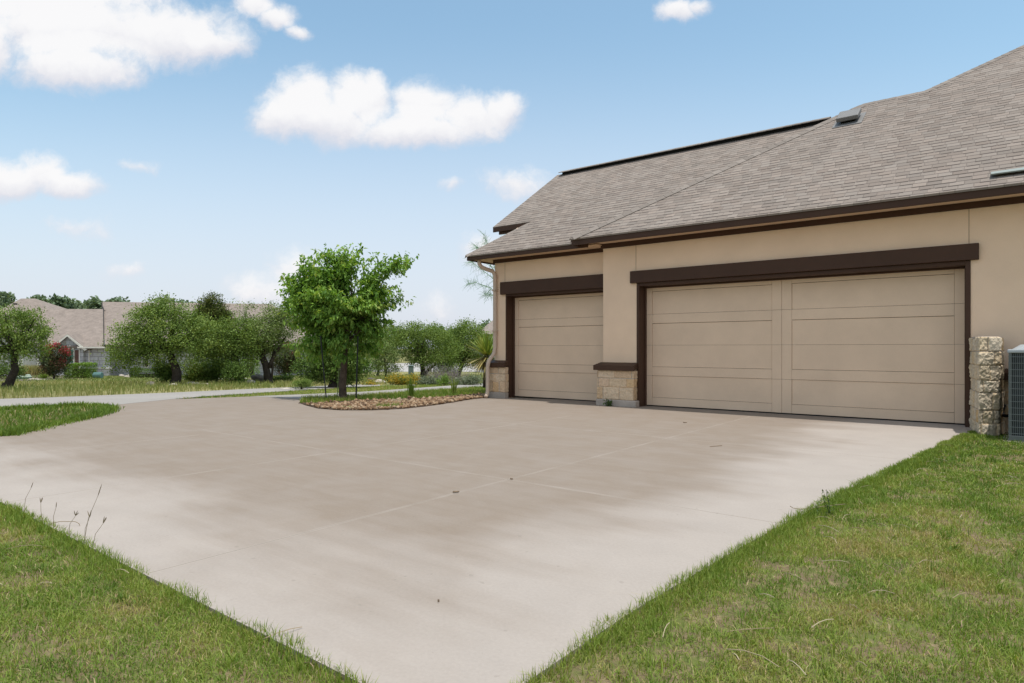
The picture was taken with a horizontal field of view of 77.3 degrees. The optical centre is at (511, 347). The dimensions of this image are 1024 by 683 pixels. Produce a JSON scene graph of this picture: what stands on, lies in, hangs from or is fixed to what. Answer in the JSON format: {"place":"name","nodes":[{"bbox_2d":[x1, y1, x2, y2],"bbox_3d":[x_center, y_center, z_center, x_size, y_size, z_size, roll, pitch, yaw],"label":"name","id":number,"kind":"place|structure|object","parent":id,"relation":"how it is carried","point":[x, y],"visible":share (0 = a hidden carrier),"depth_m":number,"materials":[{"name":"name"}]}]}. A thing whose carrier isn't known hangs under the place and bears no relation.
{"place":"outdoors","nodes":[
{"label":"outdoors","id":0,"kind":"place"},
{"bbox_2d":[39,372,48,377],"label":"ornamental grass","id":1,"kind":"object","parent":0,"point":[43,376],"depth_m":42.91,"materials":[{"name":"green plant"}]},
{"bbox_2d":[0,403,101,434],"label":"lawn grass","id":2,"kind":"structure","parent":0,"point":[66,411],"depth_m":11.57,"materials":[{"name":"green plant"}]},
{"bbox_2d":[0,384,379,407],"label":"road","id":3,"kind":"structure","parent":0,"point":[126,398],"depth_m":15.76,"materials":[{"name":"grey concrete"}]},
{"bbox_2d":[250,384,482,398],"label":"path","id":4,"kind":"structure","parent":0,"point":[298,396],"depth_m":18.87,"materials":[{"name":"grey concrete"}]},
{"bbox_2d":[365,363,478,371],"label":"street","id":5,"kind":"structure","parent":0,"point":[416,368],"depth_m":126.44,"materials":[{"name":"grey asphalt"}]},
{"bbox_2d":[0,386,971,682],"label":"driveway","id":6,"kind":"structure","parent":0,"point":[360,542],"depth_m":4.94,"materials":[{"name":"concrete"}]},
{"bbox_2d":[0,349,1023,682],"bbox_3d":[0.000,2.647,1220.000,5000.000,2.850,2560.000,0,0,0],"label":"ground","id":7,"kind":"structure","parent":0,"point":[722,627],"depth_m":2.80,"materials":[{"name":"green plant"}]},
{"bbox_2d":[0,299,59,388],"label":"oak tree","id":8,"kind":"object","parent":7,"relation":"on","point":[16,347],"visible":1,"depth_m":22.41,"materials":[{"name":"green plant"}]},
{"bbox_2d":[0,375,78,380],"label":"garden bed","id":9,"kind":"object","parent":7,"relation":"on","point":[39,376],"visible":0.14,"depth_m":42.76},
{"bbox_2d":[0,360,30,378],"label":"shrub","id":10,"kind":"object","parent":9,"relation":"on","point":[6,371],"visible":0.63,"depth_m":39.92,"materials":[{"name":"green plant"}]},
{"bbox_2d":[18,364,51,374],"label":"grass mound","id":11,"kind":"object","parent":9,"relation":"on","point":[33,369],"depth_m":59.01,"materials":[{"name":"plant"}]},
{"bbox_2d":[31,341,75,378],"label":"crape myrtle","id":12,"kind":"object","parent":9,"relation":"on","point":[55,364],"visible":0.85,"depth_m":40.78,"materials":[{"name":"red plant"}]},
{"bbox_2d":[63,362,97,377],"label":"hedge","id":13,"kind":"object","parent":9,"relation":"on","point":[81,372],"visible":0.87,"depth_m":44.16,"materials":[{"name":"green plant"}]},
{"bbox_2d":[0,299,104,366],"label":"hip roof house","id":14,"kind":"structure","parent":7,"relation":"on","point":[37,303],"depth_m":80.67,"materials":[{"name":"grey stone"}]},
{"bbox_2d":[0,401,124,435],"bbox_3d":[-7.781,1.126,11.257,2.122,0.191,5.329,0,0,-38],"label":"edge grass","id":15,"kind":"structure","parent":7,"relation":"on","point":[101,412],"depth_m":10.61,"materials":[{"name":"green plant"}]},
{"bbox_2d":[92,372,103,377],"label":"barrel","id":16,"kind":"object","parent":7,"relation":"on","point":[98,374],"visible":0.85,"depth_m":43.83,"materials":[{"name":"teal plastic"}]},
{"bbox_2d":[129,367,160,377],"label":"hedge","id":17,"kind":"object","parent":7,"relation":"on","point":[138,375],"visible":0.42,"depth_m":45.09,"materials":[{"name":"green plant"}]},
{"bbox_2d":[90,290,221,383],"bbox_3d":[-15.078,-0.304,27.761,5.710,4.360,3.298,0,0,0],"label":"oak tree","id":18,"kind":"object","parent":7,"relation":"on","point":[146,344],"visible":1,"depth_m":27.38,"materials":[{"name":"green plant"}]},
{"bbox_2d":[151,361,184,383],"bbox_3d":[-15.437,1.186,28.562,1.359,1.432,1.400,0,0,0],"label":"cedar shrub","id":19,"kind":"object","parent":7,"relation":"on","point":[166,376],"visible":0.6,"depth_m":28.36,"materials":[{"name":"green plant"}]},
{"bbox_2d":[0,509,344,682],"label":"lawn grass","id":20,"kind":"structure","parent":7,"relation":"on","point":[77,585],"depth_m":2.76,"materials":[{"name":"green plant"}]},
{"bbox_2d":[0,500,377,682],"bbox_3d":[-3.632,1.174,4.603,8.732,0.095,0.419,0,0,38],"label":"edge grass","id":21,"kind":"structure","parent":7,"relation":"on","point":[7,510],"depth_m":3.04,"materials":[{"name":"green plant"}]},
{"bbox_2d":[180,358,211,382],"bbox_3d":[-14.944,1.102,30.326,1.847,1.714,1.586,0,0,0],"label":"cedar shrub","id":22,"kind":"object","parent":7,"relation":"on","point":[191,374],"visible":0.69,"depth_m":30.13,"materials":[{"name":"green plant"}]},
{"bbox_2d":[47,302,355,375],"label":"stone house","id":23,"kind":"structure","parent":7,"relation":"on","point":[82,332],"depth_m":57.92,"materials":[{"name":"beige stone"}]},
{"bbox_2d":[67,349,74,362],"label":"window","id":24,"kind":"structure","parent":23,"relation":"in","point":[73,354],"depth_m":55.65,"materials":[{"name":"white glass"}]},
{"bbox_2d":[75,350,78,368],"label":"door","id":25,"kind":"structure","parent":23,"relation":"in","point":[76,351],"depth_m":55.66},
{"bbox_2d":[194,358,226,382],"bbox_3d":[-14.012,1.138,30.436,1.970,1.641,1.656,0,0,0],"label":"cedar shrub","id":26,"kind":"object","parent":7,"relation":"on","point":[213,374],"visible":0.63,"depth_m":30.06,"materials":[{"name":"green plant"}]},
{"bbox_2d":[188,289,239,380],"bbox_3d":[-16.269,-0.550,34.779,3.362,5.295,2.700,0,0,0],"label":"cedar tree","id":27,"kind":"object","parent":7,"relation":"on","point":[213,305],"visible":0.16,"depth_m":34.47,"materials":[{"name":"green plant"}]},
{"bbox_2d":[186,312,271,380],"bbox_3d":[-13.057,0.122,29.484,3.822,3.615,2.684,0,0,0],"label":"oak tree","id":28,"kind":"object","parent":7,"relation":"on","point":[237,347],"visible":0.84,"depth_m":29.13,"materials":[{"name":"green plant"}]},
{"bbox_2d":[217,359,251,382],"bbox_3d":[-12.311,1.150,28.580,1.569,1.459,1.392,0,0,-24],"label":"cedar shrub","id":29,"kind":"object","parent":7,"relation":"on","point":[232,371],"visible":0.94,"depth_m":28.42,"materials":[{"name":"green plant"}]},
{"bbox_2d":[0,373,482,398],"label":"meadow grass","id":30,"kind":"structure","parent":7,"relation":"on","point":[88,384],"depth_m":23.70,"materials":[{"name":"green plant"}]},
{"bbox_2d":[0,291,490,364],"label":"distant woods","id":31,"kind":"object","parent":7,"relation":"on","point":[66,302],"visible":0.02,"depth_m":120.77,"materials":[{"name":"green plant"}]},
{"bbox_2d":[241,359,259,376],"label":"hedge","id":32,"kind":"object","parent":7,"relation":"on","point":[253,372],"visible":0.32,"depth_m":50.35,"materials":[{"name":"green plant"}]},
{"bbox_2d":[251,374,263,382],"bbox_3d":[-12.326,1.554,31.326,0.914,0.578,0.543,0,0,0],"label":"boulder","id":33,"kind":"object","parent":7,"relation":"on","point":[254,377],"visible":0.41,"depth_m":31.12,"materials":[{"name":"stone"}]},
{"bbox_2d":[224,298,304,383],"bbox_3d":[-11.653,-0.234,30.383,3.483,4.385,3.140,0,0,28],"label":"oak tree","id":34,"kind":"object","parent":7,"relation":"on","point":[273,325],"visible":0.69,"depth_m":30.19,"materials":[{"name":"green plant"}]},
{"bbox_2d":[273,371,295,382],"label":"shrub","id":35,"kind":"object","parent":7,"relation":"on","point":[283,378],"visible":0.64,"depth_m":31.30,"materials":[{"name":"green plant"}]},
{"bbox_2d":[268,343,305,375],"bbox_3d":[-13.712,0.856,39.002,2.313,2.505,2.275,0,0,31],"label":"crape myrtle","id":36,"kind":"object","parent":7,"relation":"on","point":[284,366],"visible":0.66,"depth_m":38.62,"materials":[{"name":"green plant"}]},
{"bbox_2d":[290,376,315,388],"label":"shrub","id":37,"kind":"object","parent":7,"relation":"on","point":[305,382],"visible":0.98,"depth_m":21.48,"materials":[{"name":"green plant"}]},
{"bbox_2d":[320,336,326,400],"bbox_3d":[-4.309,0.512,14.629,0.167,1.576,0.030,0,0,0],"label":"tree stake","id":38,"kind":"object","parent":7,"relation":"on","point":[323,368],"visible":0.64,"depth_m":14.62,"materials":[{"name":"black metal"}]},
{"bbox_2d":[183,383,477,398],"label":"verge grass","id":39,"kind":"structure","parent":7,"relation":"on","point":[361,388],"depth_m":20.10,"materials":[{"name":"green plant"}]},
{"bbox_2d":[286,344,377,387],"bbox_3d":[-6.569,0.667,23.606,3.286,2.121,2.264,0,0,0],"label":"cedar shrub","id":40,"kind":"object","parent":7,"relation":"on","point":[316,373],"visible":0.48,"depth_m":23.35,"materials":[{"name":"green plant"}]},
{"bbox_2d":[337,349,340,397],"bbox_3d":[-4.086,0.616,15.094,0.103,1.374,0.020,0,0,0],"label":"tree stake","id":41,"kind":"object","parent":7,"relation":"on","point":[338,379],"visible":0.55,"depth_m":15.09,"materials":[{"name":"black wood"}]},
{"bbox_2d":[275,243,418,398],"bbox_3d":[-4.024,-0.631,15.215,3.458,3.981,2.396,0,0,0],"label":"young tree","id":42,"kind":"object","parent":7,"relation":"on","point":[319,301],"visible":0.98,"depth_m":14.93,"materials":[{"name":"green plant"}]},
{"bbox_2d":[355,336,358,398],"bbox_3d":[-3.612,0.510,14.913,0.083,1.580,0.036,0,0,0],"label":"tree stake","id":43,"kind":"object","parent":7,"relation":"on","point":[357,366],"visible":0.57,"depth_m":14.90,"materials":[{"name":"black metal"}]},
{"bbox_2d":[360,379,380,384],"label":"flowering shrub","id":44,"kind":"object","parent":7,"relation":"on","point":[370,382],"visible":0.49,"depth_m":26.96,"materials":[{"name":"yellow plant"}]},
{"bbox_2d":[354,323,399,375],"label":"oak tree","id":45,"kind":"object","parent":7,"relation":"on","point":[384,339],"visible":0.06,"depth_m":47.67,"materials":[{"name":"green plant"}]},
{"bbox_2d":[365,339,404,380],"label":"oak sapling","id":46,"kind":"object","parent":7,"relation":"on","point":[384,366],"visible":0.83,"depth_m":34.84,"materials":[{"name":"green plant"}]},
{"bbox_2d":[298,395,479,409],"bbox_3d":[-1.743,1.282,15.197,2.999,0.188,6.557,0,0,44],"label":"planting bed","id":47,"kind":"object","parent":7,"relation":"on","point":[380,409],"visible":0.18,"depth_m":13.00,"materials":[{"name":"soil"}]},
{"bbox_2d":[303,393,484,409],"bbox_3d":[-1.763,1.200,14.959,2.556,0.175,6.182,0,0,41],"label":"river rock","id":48,"kind":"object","parent":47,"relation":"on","point":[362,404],"visible":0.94,"depth_m":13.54,"materials":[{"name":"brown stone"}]},
{"bbox_2d":[300,385,485,402],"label":"verge grass","id":49,"kind":"structure","parent":7,"relation":"on","point":[440,392],"depth_m":16.12,"materials":[{"name":"green plant"}]},
{"bbox_2d":[382,373,418,384],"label":"flowering shrub","id":50,"kind":"object","parent":7,"relation":"on","point":[399,380],"visible":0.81,"depth_m":27.90,"materials":[{"name":"yellow plant"}]},
{"bbox_2d":[408,365,413,374],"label":"utility box","id":51,"kind":"object","parent":7,"relation":"on","point":[411,369],"visible":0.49,"depth_m":54.80,"materials":[{"name":"grey metal"}]},
{"bbox_2d":[406,372,419,396],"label":"ornamental grass","id":52,"kind":"object","parent":7,"relation":"on","point":[411,388],"depth_m":15.55,"materials":[{"name":"green plant"}]},
{"bbox_2d":[408,373,421,383],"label":"flowering shrub","id":53,"kind":"object","parent":7,"relation":"on","point":[418,379],"visible":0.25,"depth_m":28.51,"materials":[{"name":"plant"}]},
{"bbox_2d":[383,315,471,377],"bbox_3d":[-4.827,0.090,36.051,4.880,3.864,3.656,0,0,-22],"label":"oak tree","id":54,"kind":"object","parent":7,"relation":"on","point":[434,355],"visible":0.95,"depth_m":35.68,"materials":[{"name":"green plant"}]},
{"bbox_2d":[415,372,440,384],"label":"sage shrub","id":55,"kind":"object","parent":7,"relation":"on","point":[432,380],"visible":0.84,"depth_m":27.89,"materials":[{"name":"green plant"}]},
{"bbox_2d":[435,373,451,385],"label":"shrub","id":56,"kind":"object","parent":7,"relation":"on","point":[444,380],"visible":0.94,"depth_m":26.43,"materials":[{"name":"green plant"}]},
{"bbox_2d":[423,363,471,383],"bbox_3d":[-2.693,1.119,28.469,2.575,1.034,1.304,0,0,0],"label":"twiggy shrub","id":57,"kind":"object","parent":7,"relation":"on","point":[446,374],"visible":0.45,"depth_m":28.37,"materials":[{"name":"green plant"}]},
{"bbox_2d":[449,376,458,393],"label":"ornamental grass","id":58,"kind":"object","parent":7,"relation":"on","point":[454,387],"depth_m":17.24,"materials":[{"name":"green plant"}]},
{"bbox_2d":[437,316,492,377],"bbox_3d":[-2.838,0.028,38.005,3.925,4.066,3.081,0,0,-14],"label":"oak tree","id":59,"kind":"object","parent":7,"relation":"on","point":[460,333],"visible":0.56,"depth_m":37.68,"materials":[{"name":"green plant"}]},
{"bbox_2d":[450,373,482,384],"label":"sage shrub","id":60,"kind":"object","parent":7,"relation":"on","point":[470,380],"visible":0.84,"depth_m":26.91,"materials":[{"name":"green plant"}]},
{"bbox_2d":[463,331,494,387],"bbox_3d":[-0.691,0.302,18.606,1.618,1.692,1.622,0,0,-18],"label":"yucca","id":61,"kind":"object","parent":7,"relation":"on","point":[485,347],"visible":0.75,"depth_m":18.45,"materials":[{"name":"green plant"}]},
{"bbox_2d":[461,229,503,302],"bbox_3d":[-0.141,-1.299,22.527,3.299,5.907,1.428,0,0,0],"label":"desert tree","id":62,"kind":"object","parent":7,"relation":"on","point":[489,287],"visible":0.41,"depth_m":22.47,"materials":[{"name":"green plant"}]},
{"bbox_2d":[480,320,494,371],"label":"hip roof house","id":63,"kind":"structure","parent":7,"relation":"on","point":[488,327],"depth_m":96.79,"materials":[{"name":"beige"}]},
{"bbox_2d":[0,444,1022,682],"bbox_3d":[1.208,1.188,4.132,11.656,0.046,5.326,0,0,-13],"label":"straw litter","id":64,"kind":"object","parent":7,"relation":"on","point":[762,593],"visible":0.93,"depth_m":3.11,"materials":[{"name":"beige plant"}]},
{"bbox_2d":[603,399,612,405],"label":"weed","id":65,"kind":"object","parent":7,"relation":"on","point":[608,403],"visible":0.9,"depth_m":13.23,"materials":[{"name":"green plant"}]},
{"bbox_2d":[465,45,1023,431],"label":"garage","id":66,"kind":"structure","parent":7,"relation":"on","point":[864,261],"depth_m":11.92,"materials":[{"name":"paint"}]},
{"bbox_2d":[515,293,602,401],"bbox_3d":[1.159,-0.026,14.941,2.742,2.452,0.066,0,0,38],"label":"garage door","id":67,"kind":"structure","parent":66,"relation":"in","point":[559,338],"depth_m":14.96,"materials":[{"name":"beige metal"}]},
{"bbox_2d":[647,269,964,424],"bbox_3d":[4.947,-0.026,11.656,5.437,2.452,0.066,0,0,38],"label":"garage door","id":68,"kind":"structure","parent":66,"relation":"in","point":[889,346],"depth_m":11.29,"materials":[{"name":"beige metal"}]},
{"bbox_2d":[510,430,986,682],"bbox_3d":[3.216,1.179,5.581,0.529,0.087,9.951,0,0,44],"label":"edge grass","id":69,"kind":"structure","parent":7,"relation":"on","point":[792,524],"depth_m":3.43,"materials":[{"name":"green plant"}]},
{"bbox_2d":[790,504,843,508],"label":"runner stem","id":70,"kind":"object","parent":7,"relation":"on","point":[817,507],"visible":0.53,"depth_m":4.74,"materials":[{"name":"green plant"}]},
{"bbox_2d":[822,489,833,515],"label":"weed","id":71,"kind":"object","parent":7,"relation":"on","point":[829,510],"visible":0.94,"depth_m":4.62,"materials":[{"name":"green plant"}]},
{"bbox_2d":[969,336,1004,435],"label":"stone pier","id":72,"kind":"structure","parent":7,"relation":"on","point":[986,375],"depth_m":8.85,"materials":[{"name":"beige stone"}]},
{"bbox_2d":[1002,344,1023,442],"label":"air conditioner","id":73,"kind":"object","parent":7,"relation":"on","point":[1015,415],"visible":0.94,"depth_m":8.31,"materials":[{"name":"grey metal"}]},
{"bbox_2d":[0,0,1023,348],"label":"sky","id":74,"kind":"structure","parent":0,"point":[187,149],"materials":[{"name":"blue"}]}
]}

